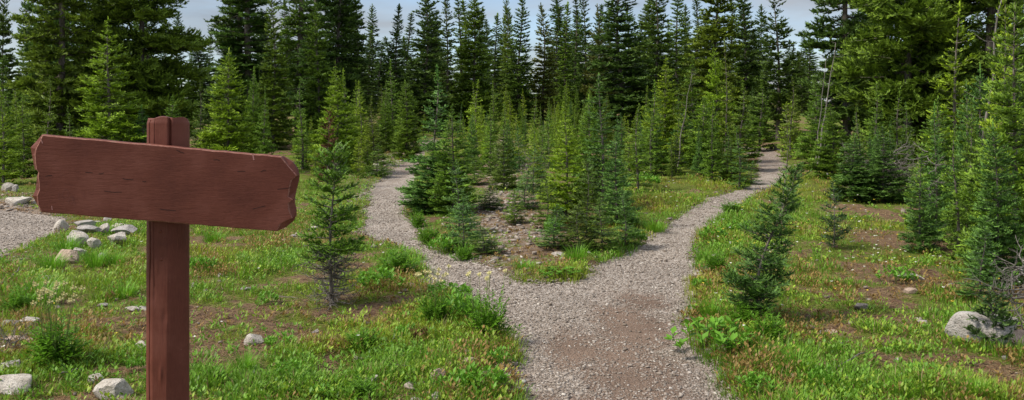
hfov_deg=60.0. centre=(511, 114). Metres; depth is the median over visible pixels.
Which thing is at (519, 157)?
fir sapling
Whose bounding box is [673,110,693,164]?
fir sapling
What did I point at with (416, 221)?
feathery plant
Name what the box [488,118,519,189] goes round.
young fir
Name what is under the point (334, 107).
fir sapling
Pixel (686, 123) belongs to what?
young fir
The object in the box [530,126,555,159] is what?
fir sapling
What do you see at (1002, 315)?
fir sapling
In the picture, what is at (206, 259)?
leafy plant
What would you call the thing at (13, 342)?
dry twigs
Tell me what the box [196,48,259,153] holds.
young fir
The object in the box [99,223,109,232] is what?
rock
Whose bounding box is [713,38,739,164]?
young fir
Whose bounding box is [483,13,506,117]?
fir tree
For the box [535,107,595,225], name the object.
young fir
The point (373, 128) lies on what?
fir sapling
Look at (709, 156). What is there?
fir sapling
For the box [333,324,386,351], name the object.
feathery plant
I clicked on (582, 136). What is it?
fir sapling
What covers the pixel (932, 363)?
leafy plant
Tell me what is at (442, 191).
young fir
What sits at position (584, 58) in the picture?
fir tree
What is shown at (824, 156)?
young fir
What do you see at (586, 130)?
young fir
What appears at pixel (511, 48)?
fir tree
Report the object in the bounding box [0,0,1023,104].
sky
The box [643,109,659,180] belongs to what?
fir sapling
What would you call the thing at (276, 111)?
fir tree
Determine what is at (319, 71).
fir tree
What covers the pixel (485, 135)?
fir sapling
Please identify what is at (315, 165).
fir sapling
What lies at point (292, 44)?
fir tree
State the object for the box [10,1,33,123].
fir tree
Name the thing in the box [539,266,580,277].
leafy plant
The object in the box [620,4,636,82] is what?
fir tree
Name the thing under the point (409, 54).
fir tree
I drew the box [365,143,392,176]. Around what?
fir sapling
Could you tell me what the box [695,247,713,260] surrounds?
grass tuft
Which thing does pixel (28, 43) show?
fir tree
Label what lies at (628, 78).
fir tree
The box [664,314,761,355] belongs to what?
leafy plant
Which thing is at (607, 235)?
fir sapling
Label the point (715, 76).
young fir
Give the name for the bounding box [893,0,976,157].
fir tree
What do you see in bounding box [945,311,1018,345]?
rock
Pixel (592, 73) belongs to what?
fir tree
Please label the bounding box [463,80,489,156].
young fir
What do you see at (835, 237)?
fir sapling
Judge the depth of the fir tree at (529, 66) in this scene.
55.48 m
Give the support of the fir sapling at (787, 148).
on the ground at (890, 211)
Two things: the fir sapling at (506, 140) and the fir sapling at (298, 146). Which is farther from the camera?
the fir sapling at (298, 146)
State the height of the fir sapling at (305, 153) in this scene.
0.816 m
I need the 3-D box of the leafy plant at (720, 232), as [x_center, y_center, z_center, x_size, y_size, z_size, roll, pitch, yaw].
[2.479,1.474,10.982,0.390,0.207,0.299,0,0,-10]
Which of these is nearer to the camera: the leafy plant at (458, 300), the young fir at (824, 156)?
the leafy plant at (458, 300)
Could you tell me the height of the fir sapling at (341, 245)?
1.486 m
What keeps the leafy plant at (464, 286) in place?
on the ground at (890, 211)
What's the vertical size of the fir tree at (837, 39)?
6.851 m
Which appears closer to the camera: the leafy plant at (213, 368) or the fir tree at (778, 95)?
the leafy plant at (213, 368)
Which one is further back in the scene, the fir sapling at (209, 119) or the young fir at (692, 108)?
the fir sapling at (209, 119)
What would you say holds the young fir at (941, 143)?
on the ground at (890, 211)
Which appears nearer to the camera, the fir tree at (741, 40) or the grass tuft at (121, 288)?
the grass tuft at (121, 288)
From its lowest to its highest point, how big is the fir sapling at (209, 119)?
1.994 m
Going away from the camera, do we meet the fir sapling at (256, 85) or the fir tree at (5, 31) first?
the fir sapling at (256, 85)
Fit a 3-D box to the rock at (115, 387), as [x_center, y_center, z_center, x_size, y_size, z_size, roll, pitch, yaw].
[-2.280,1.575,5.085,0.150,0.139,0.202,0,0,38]
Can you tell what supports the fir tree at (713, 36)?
on the ground at (890, 211)
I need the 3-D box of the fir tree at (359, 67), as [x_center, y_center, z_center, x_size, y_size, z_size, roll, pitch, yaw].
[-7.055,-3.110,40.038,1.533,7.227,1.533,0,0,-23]
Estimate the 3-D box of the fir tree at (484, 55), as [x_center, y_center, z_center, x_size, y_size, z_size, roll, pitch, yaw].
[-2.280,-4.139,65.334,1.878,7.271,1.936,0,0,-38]
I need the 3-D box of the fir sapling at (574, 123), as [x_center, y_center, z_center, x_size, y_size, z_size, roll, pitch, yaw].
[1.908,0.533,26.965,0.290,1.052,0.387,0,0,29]
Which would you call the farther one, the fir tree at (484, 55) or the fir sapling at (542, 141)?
the fir tree at (484, 55)
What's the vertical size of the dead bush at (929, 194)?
1.383 m
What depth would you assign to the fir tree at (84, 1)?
34.51 m
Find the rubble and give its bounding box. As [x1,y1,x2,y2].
[0,140,1023,399]
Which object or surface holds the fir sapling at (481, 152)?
on the ground at (890, 211)
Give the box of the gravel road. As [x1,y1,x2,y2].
[0,210,66,254]
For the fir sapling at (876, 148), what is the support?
on the ground at (890, 211)
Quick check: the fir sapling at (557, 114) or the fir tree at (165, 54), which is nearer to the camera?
the fir sapling at (557, 114)
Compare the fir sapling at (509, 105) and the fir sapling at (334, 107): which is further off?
the fir sapling at (509, 105)
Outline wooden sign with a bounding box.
[31,116,299,399]
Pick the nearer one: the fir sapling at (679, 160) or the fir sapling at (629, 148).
the fir sapling at (679, 160)
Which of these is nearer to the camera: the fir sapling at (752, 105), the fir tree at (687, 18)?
the fir sapling at (752, 105)
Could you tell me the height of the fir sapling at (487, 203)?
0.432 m
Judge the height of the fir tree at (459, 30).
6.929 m
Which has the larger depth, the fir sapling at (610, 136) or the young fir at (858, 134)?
the fir sapling at (610, 136)
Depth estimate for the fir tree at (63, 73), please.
24.71 m
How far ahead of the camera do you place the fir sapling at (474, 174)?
18.25 m
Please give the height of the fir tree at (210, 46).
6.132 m
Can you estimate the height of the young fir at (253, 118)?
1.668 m
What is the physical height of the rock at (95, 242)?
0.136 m
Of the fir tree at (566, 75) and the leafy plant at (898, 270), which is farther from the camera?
the fir tree at (566, 75)
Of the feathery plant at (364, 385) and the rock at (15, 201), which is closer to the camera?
the feathery plant at (364, 385)
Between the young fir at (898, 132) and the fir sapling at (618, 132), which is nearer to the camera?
the young fir at (898, 132)
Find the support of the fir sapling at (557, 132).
on the ground at (890, 211)
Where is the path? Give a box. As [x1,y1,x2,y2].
[360,140,790,399]
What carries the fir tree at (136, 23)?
on the ground at (890, 211)
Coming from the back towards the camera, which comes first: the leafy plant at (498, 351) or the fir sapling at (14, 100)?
the fir sapling at (14, 100)
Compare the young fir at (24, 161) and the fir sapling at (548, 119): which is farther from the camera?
the fir sapling at (548, 119)
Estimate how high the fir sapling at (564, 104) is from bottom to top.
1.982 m
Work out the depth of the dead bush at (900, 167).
16.23 m
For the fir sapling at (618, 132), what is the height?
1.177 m
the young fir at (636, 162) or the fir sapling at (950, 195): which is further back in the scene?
the young fir at (636, 162)
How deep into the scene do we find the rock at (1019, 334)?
6.03 m
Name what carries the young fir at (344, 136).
on the ground at (890, 211)
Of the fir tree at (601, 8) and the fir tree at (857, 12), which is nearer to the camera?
the fir tree at (857, 12)
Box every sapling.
[0,87,21,167]
[6,79,25,158]
[15,95,33,154]
[96,88,106,138]
[201,90,215,146]
[215,80,235,143]
[240,77,251,128]
[243,66,264,152]
[248,68,261,126]
[251,87,277,154]
[290,115,307,160]
[290,119,308,154]
[294,140,369,316]
[300,136,309,164]
[301,125,311,164]
[307,117,316,161]
[310,148,320,176]
[314,109,337,184]
[327,97,339,150]
[349,134,367,177]
[350,81,364,156]
[354,80,369,158]
[362,107,376,148]
[362,140,374,171]
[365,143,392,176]
[372,117,387,150]
[373,88,384,131]
[376,80,394,152]
[419,110,427,136]
[439,160,480,236]
[441,200,482,248]
[450,132,461,167]
[454,105,464,148]
[458,116,465,146]
[461,127,467,159]
[463,109,489,167]
[464,114,479,173]
[464,156,488,184]
[466,83,483,142]
[466,225,505,256]
[474,105,485,146]
[478,106,500,172]
[478,115,489,154]
[478,185,506,210]
[480,111,492,147]
[480,144,507,180]
[481,131,494,160]
[487,82,500,139]
[498,106,513,147]
[499,88,511,126]
[499,110,503,136]
[501,120,518,168]
[501,188,527,225]
[505,95,514,132]
[506,170,541,209]
[509,115,523,164]
[509,124,526,172]
[514,131,530,165]
[515,100,522,133]
[517,144,546,193]
[518,88,528,132]
[519,110,526,139]
[522,112,528,147]
[525,121,535,161]
[527,125,539,162]
[528,134,545,177]
[529,92,540,136]
[529,177,564,229]
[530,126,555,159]
[534,203,574,246]
[536,104,542,145]
[539,130,545,161]
[540,111,556,167]
[544,100,552,135]
[550,106,576,161]
[551,109,561,153]
[553,104,560,131]
[554,203,602,252]
[557,87,573,145]
[559,81,570,120]
[560,125,575,164]
[562,154,608,235]
[567,100,577,136]
[571,118,577,144]
[573,87,580,130]
[576,115,588,154]
[579,197,624,252]
[590,106,597,139]
[595,161,631,209]
[599,94,613,144]
[605,187,646,249]
[609,113,628,161]
[613,117,625,149]
[616,140,643,175]
[620,116,628,142]
[622,120,634,169]
[630,112,640,159]
[632,114,643,154]
[639,85,652,133]
[641,108,653,149]
[641,119,652,154]
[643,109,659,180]
[648,153,671,175]
[659,115,672,153]
[665,138,690,173]
[666,135,678,178]
[667,108,685,165]
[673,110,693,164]
[674,92,680,125]
[691,123,704,177]
[697,96,707,142]
[699,99,725,180]
[701,102,710,168]
[715,159,811,315]
[718,142,725,178]
[722,125,732,168]
[743,160,762,184]
[744,86,759,137]
[771,88,784,137]
[777,101,795,223]
[785,97,802,149]
[807,92,821,158]
[814,114,830,171]
[818,180,854,247]
[845,113,862,172]
[864,132,875,170]
[866,129,887,197]
[890,140,914,180]
[901,102,915,169]
[911,139,919,202]
[917,101,950,241]
[927,101,949,195]
[937,81,980,238]
[946,180,981,249]
[951,226,1010,298]
[955,94,983,231]
[962,286,1019,348]
[1006,61,1023,223]
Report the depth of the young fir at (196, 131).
20.97 m
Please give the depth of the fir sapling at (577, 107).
33.98 m
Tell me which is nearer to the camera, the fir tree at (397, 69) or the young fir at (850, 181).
the young fir at (850, 181)
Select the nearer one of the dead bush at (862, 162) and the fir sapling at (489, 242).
the fir sapling at (489, 242)
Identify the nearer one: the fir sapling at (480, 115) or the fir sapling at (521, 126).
the fir sapling at (480, 115)
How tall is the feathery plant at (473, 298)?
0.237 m
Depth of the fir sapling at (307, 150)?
22.19 m
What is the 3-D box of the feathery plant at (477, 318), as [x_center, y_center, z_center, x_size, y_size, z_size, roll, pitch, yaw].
[-0.161,1.337,6.300,0.418,0.502,0.441,0,0,-37]
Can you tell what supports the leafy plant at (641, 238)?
on the ground at (890, 211)
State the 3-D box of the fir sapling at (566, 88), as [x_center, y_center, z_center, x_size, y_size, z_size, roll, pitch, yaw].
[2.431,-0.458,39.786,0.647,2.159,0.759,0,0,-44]
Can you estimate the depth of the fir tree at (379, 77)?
50.02 m
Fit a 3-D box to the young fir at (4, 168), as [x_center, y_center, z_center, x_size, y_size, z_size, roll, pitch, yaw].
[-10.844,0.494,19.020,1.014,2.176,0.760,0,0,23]
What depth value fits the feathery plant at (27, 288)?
7.53 m
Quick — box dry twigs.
[0,311,43,353]
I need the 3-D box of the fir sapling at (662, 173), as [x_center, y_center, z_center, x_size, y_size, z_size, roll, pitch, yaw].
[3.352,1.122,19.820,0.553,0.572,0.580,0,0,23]
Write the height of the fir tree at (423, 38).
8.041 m
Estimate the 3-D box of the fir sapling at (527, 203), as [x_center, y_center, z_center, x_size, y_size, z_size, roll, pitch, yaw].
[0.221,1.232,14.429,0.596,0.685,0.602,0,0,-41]
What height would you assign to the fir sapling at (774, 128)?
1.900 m
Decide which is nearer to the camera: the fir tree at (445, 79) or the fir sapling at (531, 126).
the fir sapling at (531, 126)
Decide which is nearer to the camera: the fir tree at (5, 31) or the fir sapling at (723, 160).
the fir sapling at (723, 160)
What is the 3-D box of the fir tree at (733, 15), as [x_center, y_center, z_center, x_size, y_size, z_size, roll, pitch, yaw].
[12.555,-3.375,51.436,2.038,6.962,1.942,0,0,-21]
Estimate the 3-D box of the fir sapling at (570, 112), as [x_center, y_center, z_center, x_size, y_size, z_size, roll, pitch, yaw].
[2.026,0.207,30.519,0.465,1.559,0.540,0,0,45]
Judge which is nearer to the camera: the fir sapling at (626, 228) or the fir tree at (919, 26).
the fir sapling at (626, 228)
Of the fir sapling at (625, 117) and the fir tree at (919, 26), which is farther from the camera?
the fir sapling at (625, 117)
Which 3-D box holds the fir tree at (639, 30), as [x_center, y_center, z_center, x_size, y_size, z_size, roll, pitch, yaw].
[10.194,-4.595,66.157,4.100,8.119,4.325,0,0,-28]
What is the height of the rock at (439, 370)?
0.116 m
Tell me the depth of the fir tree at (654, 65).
58.61 m
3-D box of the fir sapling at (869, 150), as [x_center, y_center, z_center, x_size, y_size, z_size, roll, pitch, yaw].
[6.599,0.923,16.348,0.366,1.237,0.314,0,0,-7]
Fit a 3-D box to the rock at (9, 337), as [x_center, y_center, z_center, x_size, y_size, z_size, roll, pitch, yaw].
[-3.430,1.581,6.187,0.173,0.076,0.154,1,-2,7]
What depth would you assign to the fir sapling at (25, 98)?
28.97 m
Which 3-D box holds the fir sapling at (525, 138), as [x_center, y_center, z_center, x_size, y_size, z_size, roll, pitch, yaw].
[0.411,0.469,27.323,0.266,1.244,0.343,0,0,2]
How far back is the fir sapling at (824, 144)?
20.50 m
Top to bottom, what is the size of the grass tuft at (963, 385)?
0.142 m
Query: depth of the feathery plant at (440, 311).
6.63 m
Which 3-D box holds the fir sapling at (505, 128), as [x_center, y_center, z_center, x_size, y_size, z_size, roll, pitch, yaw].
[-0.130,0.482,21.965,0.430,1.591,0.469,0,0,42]
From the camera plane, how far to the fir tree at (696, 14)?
44.01 m
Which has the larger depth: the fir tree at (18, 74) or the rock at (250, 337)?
the fir tree at (18, 74)
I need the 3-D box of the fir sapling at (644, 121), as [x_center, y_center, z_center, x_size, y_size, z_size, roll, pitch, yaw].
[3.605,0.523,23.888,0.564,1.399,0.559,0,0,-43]
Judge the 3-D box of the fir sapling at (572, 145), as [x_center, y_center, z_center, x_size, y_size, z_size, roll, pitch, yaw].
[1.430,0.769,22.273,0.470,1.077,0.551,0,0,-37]
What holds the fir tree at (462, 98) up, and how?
on the ground at (890, 211)
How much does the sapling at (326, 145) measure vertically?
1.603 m
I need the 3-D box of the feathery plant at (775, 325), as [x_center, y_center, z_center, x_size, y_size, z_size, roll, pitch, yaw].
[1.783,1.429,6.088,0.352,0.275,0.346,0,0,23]
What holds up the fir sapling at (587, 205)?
on the ground at (890, 211)
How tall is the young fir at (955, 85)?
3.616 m
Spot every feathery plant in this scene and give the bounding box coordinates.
[0,283,46,311]
[3,273,76,307]
[7,279,92,364]
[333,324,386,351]
[337,368,380,398]
[371,242,421,274]
[406,208,430,227]
[410,264,463,325]
[413,220,439,244]
[449,239,479,260]
[451,286,484,310]
[454,268,524,340]
[696,247,733,270]
[711,199,749,212]
[720,301,767,324]
[747,302,796,341]
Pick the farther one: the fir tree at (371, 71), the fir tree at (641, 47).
the fir tree at (641, 47)
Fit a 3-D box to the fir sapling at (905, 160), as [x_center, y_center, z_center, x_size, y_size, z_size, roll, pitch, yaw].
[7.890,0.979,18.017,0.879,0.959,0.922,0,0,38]
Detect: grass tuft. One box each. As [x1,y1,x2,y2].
[26,248,75,269]
[50,232,87,252]
[74,248,112,267]
[89,221,118,234]
[96,278,139,298]
[100,250,131,266]
[195,227,231,242]
[227,344,266,373]
[406,252,423,265]
[512,258,541,268]
[559,243,596,261]
[640,218,676,232]
[693,296,729,318]
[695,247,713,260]
[767,343,821,373]
[829,382,869,393]
[877,376,932,399]
[948,375,1004,398]
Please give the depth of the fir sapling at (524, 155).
21.56 m
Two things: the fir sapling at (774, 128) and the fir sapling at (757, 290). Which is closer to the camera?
the fir sapling at (757, 290)
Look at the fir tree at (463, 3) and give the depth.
52.84 m
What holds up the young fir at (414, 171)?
on the ground at (890, 211)
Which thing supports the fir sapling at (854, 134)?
on the ground at (890, 211)
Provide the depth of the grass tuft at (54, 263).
9.02 m
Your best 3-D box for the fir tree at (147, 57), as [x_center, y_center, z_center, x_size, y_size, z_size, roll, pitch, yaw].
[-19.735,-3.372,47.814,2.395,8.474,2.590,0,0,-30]
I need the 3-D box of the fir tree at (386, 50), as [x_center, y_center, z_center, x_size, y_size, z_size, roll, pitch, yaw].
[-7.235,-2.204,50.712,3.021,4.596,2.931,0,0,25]
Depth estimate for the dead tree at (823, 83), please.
20.59 m
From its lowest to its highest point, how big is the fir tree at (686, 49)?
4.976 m
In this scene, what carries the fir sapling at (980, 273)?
on the ground at (890, 211)
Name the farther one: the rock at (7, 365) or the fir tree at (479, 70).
the fir tree at (479, 70)
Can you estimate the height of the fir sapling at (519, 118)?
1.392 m
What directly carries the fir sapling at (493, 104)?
on the ground at (890, 211)
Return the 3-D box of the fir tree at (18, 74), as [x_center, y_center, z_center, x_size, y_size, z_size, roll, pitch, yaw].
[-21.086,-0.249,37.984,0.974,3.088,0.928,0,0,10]
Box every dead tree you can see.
[677,74,695,166]
[811,54,836,160]
[817,41,844,167]
[963,0,1009,180]
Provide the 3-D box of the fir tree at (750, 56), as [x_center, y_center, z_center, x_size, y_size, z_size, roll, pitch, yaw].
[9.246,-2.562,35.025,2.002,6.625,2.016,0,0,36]
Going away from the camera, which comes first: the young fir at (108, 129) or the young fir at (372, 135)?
the young fir at (108, 129)
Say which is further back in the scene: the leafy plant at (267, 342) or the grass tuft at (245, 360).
the leafy plant at (267, 342)
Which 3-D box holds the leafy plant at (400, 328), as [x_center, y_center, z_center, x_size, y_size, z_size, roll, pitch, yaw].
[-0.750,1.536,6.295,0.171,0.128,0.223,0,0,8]
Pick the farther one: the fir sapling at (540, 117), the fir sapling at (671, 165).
the fir sapling at (540, 117)
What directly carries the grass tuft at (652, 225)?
on the ground at (890, 211)
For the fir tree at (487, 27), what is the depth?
77.67 m
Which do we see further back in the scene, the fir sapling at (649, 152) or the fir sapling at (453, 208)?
the fir sapling at (649, 152)
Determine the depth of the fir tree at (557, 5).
58.90 m
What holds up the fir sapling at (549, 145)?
on the ground at (890, 211)
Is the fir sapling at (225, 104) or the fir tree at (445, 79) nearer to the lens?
the fir sapling at (225, 104)
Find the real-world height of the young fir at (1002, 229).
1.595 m
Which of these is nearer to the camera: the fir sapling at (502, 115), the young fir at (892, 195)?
the young fir at (892, 195)
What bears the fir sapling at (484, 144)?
on the ground at (890, 211)
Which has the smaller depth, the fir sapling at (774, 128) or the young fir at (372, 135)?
the young fir at (372, 135)
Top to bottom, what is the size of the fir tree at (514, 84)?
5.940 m
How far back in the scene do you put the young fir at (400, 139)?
23.89 m
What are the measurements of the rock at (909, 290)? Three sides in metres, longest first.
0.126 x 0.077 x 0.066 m
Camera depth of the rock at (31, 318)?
6.73 m
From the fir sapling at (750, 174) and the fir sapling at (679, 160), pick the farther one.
the fir sapling at (679, 160)
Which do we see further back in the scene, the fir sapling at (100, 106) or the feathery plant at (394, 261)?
the fir sapling at (100, 106)
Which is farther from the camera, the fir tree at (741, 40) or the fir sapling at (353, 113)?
the fir tree at (741, 40)
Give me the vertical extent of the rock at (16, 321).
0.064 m
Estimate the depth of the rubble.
11.07 m
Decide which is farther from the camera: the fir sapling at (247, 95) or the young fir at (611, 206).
the fir sapling at (247, 95)
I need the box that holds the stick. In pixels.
[836,352,864,368]
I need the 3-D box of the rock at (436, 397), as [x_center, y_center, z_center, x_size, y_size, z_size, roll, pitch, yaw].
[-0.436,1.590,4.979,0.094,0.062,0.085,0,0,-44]
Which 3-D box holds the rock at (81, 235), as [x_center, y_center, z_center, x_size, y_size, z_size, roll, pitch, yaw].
[-5.149,1.494,10.524,0.280,0.206,0.172,-7,5,3]
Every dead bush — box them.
[520,144,548,176]
[839,142,901,188]
[861,130,920,193]
[904,141,951,251]
[962,235,1023,345]
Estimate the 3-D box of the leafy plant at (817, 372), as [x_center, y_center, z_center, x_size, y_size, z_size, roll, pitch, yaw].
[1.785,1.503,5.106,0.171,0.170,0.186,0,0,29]
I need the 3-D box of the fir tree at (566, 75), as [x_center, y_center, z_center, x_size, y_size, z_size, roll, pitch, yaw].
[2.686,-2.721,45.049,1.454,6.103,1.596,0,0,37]
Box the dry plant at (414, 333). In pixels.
[409,323,429,339]
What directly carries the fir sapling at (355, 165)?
on the ground at (890, 211)
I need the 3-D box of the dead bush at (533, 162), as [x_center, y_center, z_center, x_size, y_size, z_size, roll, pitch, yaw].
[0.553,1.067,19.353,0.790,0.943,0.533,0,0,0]
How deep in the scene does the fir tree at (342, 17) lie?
36.82 m
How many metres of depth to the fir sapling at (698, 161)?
19.36 m
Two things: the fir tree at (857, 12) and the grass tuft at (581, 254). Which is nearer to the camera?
the grass tuft at (581, 254)
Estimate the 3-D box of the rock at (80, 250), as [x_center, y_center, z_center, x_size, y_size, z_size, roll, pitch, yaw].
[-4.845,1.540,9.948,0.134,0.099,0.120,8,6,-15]
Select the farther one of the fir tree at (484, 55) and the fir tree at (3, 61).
the fir tree at (484, 55)
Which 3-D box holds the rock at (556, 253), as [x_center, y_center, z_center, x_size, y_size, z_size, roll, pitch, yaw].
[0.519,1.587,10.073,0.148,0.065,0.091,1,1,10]
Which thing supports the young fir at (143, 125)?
on the ground at (890, 211)
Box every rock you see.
[0,359,20,372]
[0,374,31,394]
[1,182,13,190]
[2,320,18,326]
[3,335,33,343]
[5,197,31,205]
[12,184,18,191]
[20,317,39,325]
[53,219,68,231]
[56,249,78,263]
[67,232,88,246]
[73,247,86,254]
[74,220,95,225]
[77,225,101,232]
[86,237,100,248]
[88,373,103,383]
[93,378,133,399]
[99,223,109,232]
[107,232,126,244]
[111,225,136,234]
[125,306,145,311]
[135,340,145,349]
[244,333,263,345]
[428,391,443,399]
[431,368,445,383]
[551,252,562,255]
[854,303,867,309]
[897,273,924,280]
[903,287,917,293]
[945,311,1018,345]
[1010,329,1023,346]
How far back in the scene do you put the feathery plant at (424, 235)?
10.89 m
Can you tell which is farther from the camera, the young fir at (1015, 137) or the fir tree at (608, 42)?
the fir tree at (608, 42)
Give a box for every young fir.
[0,88,24,184]
[7,93,37,177]
[29,75,58,182]
[62,106,75,136]
[73,16,147,142]
[134,104,149,142]
[164,94,191,147]
[190,81,212,148]
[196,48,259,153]
[237,101,271,152]
[290,78,314,168]
[305,66,364,172]
[339,69,359,159]
[347,81,370,131]
[359,96,391,164]
[376,59,403,149]
[387,80,424,159]
[394,64,456,209]
[395,141,474,213]
[425,104,481,216]
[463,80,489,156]
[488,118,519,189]
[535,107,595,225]
[568,94,610,198]
[572,73,632,207]
[595,127,642,225]
[620,104,652,191]
[629,79,674,174]
[641,58,691,155]
[667,109,698,165]
[672,56,707,143]
[680,97,723,169]
[688,44,740,152]
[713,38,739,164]
[717,79,764,170]
[717,141,748,182]
[726,127,751,188]
[742,80,778,150]
[775,77,802,158]
[791,79,837,168]
[802,101,854,179]
[826,134,880,202]
[844,103,868,188]
[846,81,898,185]
[851,125,912,203]
[882,87,919,190]
[896,95,956,228]
[897,153,943,253]
[915,0,981,183]
[935,125,976,254]
[943,0,1023,276]
[948,62,1001,183]
[956,121,1023,288]
[967,0,1023,232]
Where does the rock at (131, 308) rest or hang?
on the ground at (890, 211)
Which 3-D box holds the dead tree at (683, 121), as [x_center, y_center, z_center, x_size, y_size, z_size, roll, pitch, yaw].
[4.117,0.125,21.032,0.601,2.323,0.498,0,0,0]
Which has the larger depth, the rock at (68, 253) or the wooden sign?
the rock at (68, 253)
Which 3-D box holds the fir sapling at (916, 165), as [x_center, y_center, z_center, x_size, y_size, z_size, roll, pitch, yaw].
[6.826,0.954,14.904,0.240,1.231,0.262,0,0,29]
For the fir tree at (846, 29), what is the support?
on the ground at (890, 211)
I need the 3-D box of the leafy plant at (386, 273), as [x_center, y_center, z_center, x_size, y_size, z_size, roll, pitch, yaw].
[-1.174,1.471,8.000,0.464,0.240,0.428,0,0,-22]
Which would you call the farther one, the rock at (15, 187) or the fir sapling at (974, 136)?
the rock at (15, 187)
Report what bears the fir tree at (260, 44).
on the ground at (890, 211)
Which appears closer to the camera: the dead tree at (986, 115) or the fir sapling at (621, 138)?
the dead tree at (986, 115)
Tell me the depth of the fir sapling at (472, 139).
20.13 m
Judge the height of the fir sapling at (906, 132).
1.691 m
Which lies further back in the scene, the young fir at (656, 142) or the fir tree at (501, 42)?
the fir tree at (501, 42)
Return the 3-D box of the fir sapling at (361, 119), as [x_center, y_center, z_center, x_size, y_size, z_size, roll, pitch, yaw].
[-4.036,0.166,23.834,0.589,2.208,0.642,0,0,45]
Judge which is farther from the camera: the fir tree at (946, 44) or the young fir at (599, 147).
the fir tree at (946, 44)
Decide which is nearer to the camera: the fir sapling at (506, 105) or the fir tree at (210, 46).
the fir sapling at (506, 105)
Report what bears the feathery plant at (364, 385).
on the ground at (890, 211)
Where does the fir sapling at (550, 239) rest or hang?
on the ground at (890, 211)
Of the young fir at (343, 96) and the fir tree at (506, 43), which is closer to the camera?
the young fir at (343, 96)
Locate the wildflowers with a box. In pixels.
[1,176,1019,393]
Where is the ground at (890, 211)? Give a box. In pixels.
[0,105,1023,399]
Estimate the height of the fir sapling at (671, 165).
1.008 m
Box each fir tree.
[0,0,19,122]
[0,55,16,136]
[1,0,118,148]
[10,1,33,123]
[12,73,21,120]
[16,0,74,130]
[25,0,90,126]
[53,0,133,140]
[72,0,213,141]
[127,10,149,58]
[136,21,164,111]
[161,51,172,79]
[171,11,188,97]
[183,46,218,121]
[204,0,271,133]
[205,34,215,98]
[206,0,295,134]
[247,0,296,148]
[252,8,268,62]
[257,15,276,104]
[267,0,330,131]
[276,0,296,110]
[276,3,308,97]
[286,0,344,129]
[296,2,344,144]
[308,0,372,129]
[324,0,368,105]
[343,0,370,121]
[361,30,379,121]
[362,4,384,95]
[366,36,408,112]
[372,43,386,112]
[377,3,412,123]
[394,36,423,100]
[397,0,452,131]
[402,13,416,69]
[413,1,445,92]
[427,50,454,92]
[431,52,453,94]
[436,0,461,120]
[442,0,503,125]
[449,0,471,111]
[452,0,472,94]
[463,35,498,113]
[477,24,490,89]
[482,19,497,83]
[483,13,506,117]
[491,16,508,98]
[495,0,538,122]
[497,0,515,108]
[501,7,521,112]
[519,52,533,109]
[526,2,560,124]
[539,0,586,105]
[547,7,563,113]
[552,1,577,115]
[559,45,581,102]
[563,10,590,83]
[566,0,582,117]
[571,0,596,113]
[579,0,662,137]
[579,3,617,112]
[580,51,601,110]
[589,3,604,83]
[601,6,622,103]
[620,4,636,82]
[624,50,640,92]
[626,0,668,92]
[627,3,663,92]
[633,0,678,116]
[649,47,663,77]
[659,32,698,105]
[664,0,691,115]
[674,5,694,63]
[675,0,754,127]
[682,0,705,119]
[698,12,712,58]
[721,0,742,84]
[729,0,769,123]
[733,11,758,86]
[735,29,767,113]
[746,0,809,140]
[752,4,782,106]
[773,47,791,89]
[781,47,802,96]
[786,37,827,109]
[793,50,810,115]
[794,0,889,144]
[797,36,816,112]
[826,0,995,161]
[828,11,842,105]
[839,9,902,133]
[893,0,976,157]
[894,14,971,125]
[927,0,1023,152]
[964,13,985,88]
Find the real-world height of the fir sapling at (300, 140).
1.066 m
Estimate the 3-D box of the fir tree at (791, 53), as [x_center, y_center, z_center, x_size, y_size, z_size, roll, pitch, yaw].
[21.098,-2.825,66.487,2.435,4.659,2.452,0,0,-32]
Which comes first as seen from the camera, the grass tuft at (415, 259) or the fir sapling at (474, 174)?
the grass tuft at (415, 259)
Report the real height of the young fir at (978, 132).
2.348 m
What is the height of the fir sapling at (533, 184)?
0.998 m
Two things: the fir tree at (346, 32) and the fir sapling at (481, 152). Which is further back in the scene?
the fir tree at (346, 32)
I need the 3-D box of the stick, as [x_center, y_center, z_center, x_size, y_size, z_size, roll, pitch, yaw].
[2.091,1.528,5.491,0.331,0.063,0.047,0,0,-30]
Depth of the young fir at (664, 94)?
23.87 m
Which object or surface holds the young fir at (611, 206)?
on the ground at (890, 211)
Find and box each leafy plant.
[125,356,145,372]
[190,255,218,271]
[203,365,225,378]
[257,290,278,305]
[263,330,296,349]
[274,359,309,375]
[310,381,332,399]
[356,266,407,291]
[393,323,416,336]
[427,234,456,254]
[427,279,473,299]
[430,287,483,319]
[436,366,481,389]
[458,362,512,394]
[484,345,515,364]
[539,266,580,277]
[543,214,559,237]
[622,227,647,244]
[629,171,660,187]
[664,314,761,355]
[691,277,714,285]
[698,225,727,242]
[721,218,749,233]
[734,371,779,393]
[807,362,838,388]
[875,264,918,283]
[909,360,937,374]
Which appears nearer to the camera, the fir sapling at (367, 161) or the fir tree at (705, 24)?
the fir sapling at (367, 161)
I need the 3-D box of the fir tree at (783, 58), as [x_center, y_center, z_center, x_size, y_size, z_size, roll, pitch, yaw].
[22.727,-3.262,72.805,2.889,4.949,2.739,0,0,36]
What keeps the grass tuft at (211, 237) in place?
on the ground at (890, 211)

